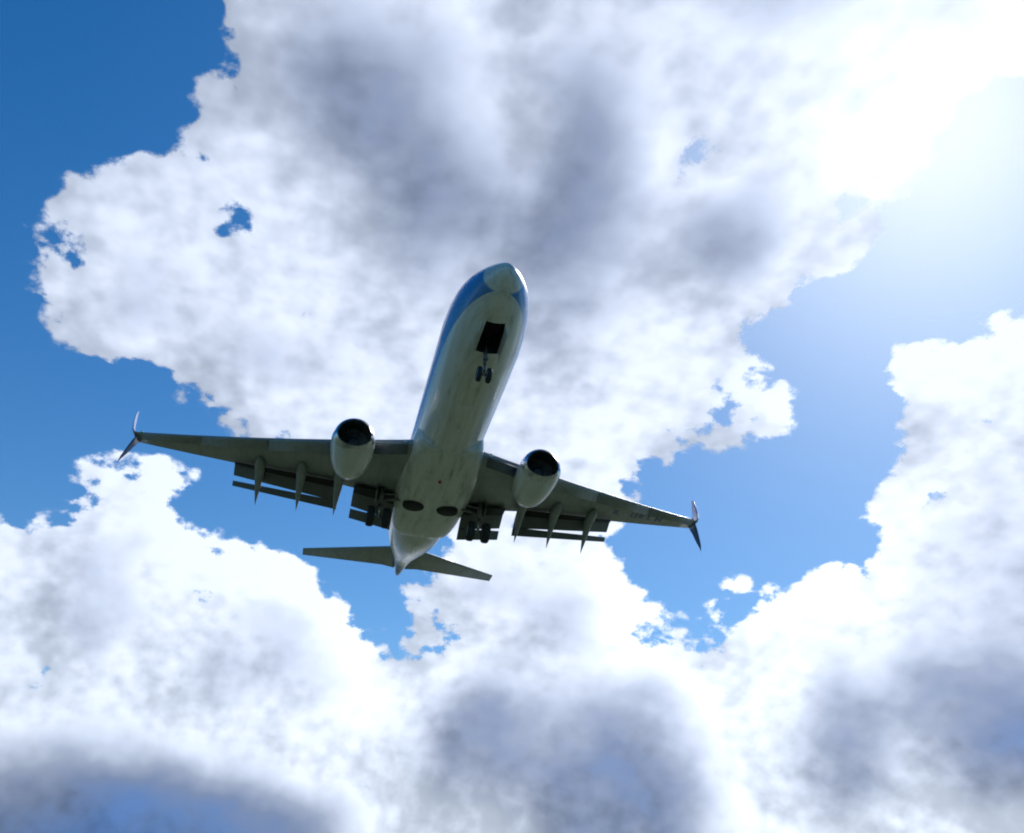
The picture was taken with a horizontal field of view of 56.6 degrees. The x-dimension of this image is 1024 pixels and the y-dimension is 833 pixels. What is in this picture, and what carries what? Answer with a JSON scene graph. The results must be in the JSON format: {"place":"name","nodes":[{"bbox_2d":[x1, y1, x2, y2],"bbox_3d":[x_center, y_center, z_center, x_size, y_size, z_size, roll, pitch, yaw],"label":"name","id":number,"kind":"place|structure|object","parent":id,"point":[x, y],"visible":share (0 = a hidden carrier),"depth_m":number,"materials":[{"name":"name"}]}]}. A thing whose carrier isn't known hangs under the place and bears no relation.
{"place":"outdoors","nodes":[
{"label":"outdoors","id":0,"kind":"place"},
{"bbox_2d":[117,262,700,580],"bbox_3d":[-4.290,3.076,59.426,35.106,11.959,29.686,-18,-36,36],"label":"airplane","id":1,"kind":"object","parent":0,"point":[430,483],"visible":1,"depth_m":52.36,"materials":[{"name":"paint"}]},
{"bbox_2d":[0,0,1023,673],"label":"sky","id":2,"kind":"structure","parent":0,"point":[86,85],"materials":[{"name":"blue"}]},
{"bbox_2d":[0,0,1023,832],"bbox_3d":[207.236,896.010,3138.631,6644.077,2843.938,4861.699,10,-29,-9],"label":"cloud","id":3,"kind":"structure","parent":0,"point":[392,176],"depth_m":3585.08,"materials":[{"name":"white"}]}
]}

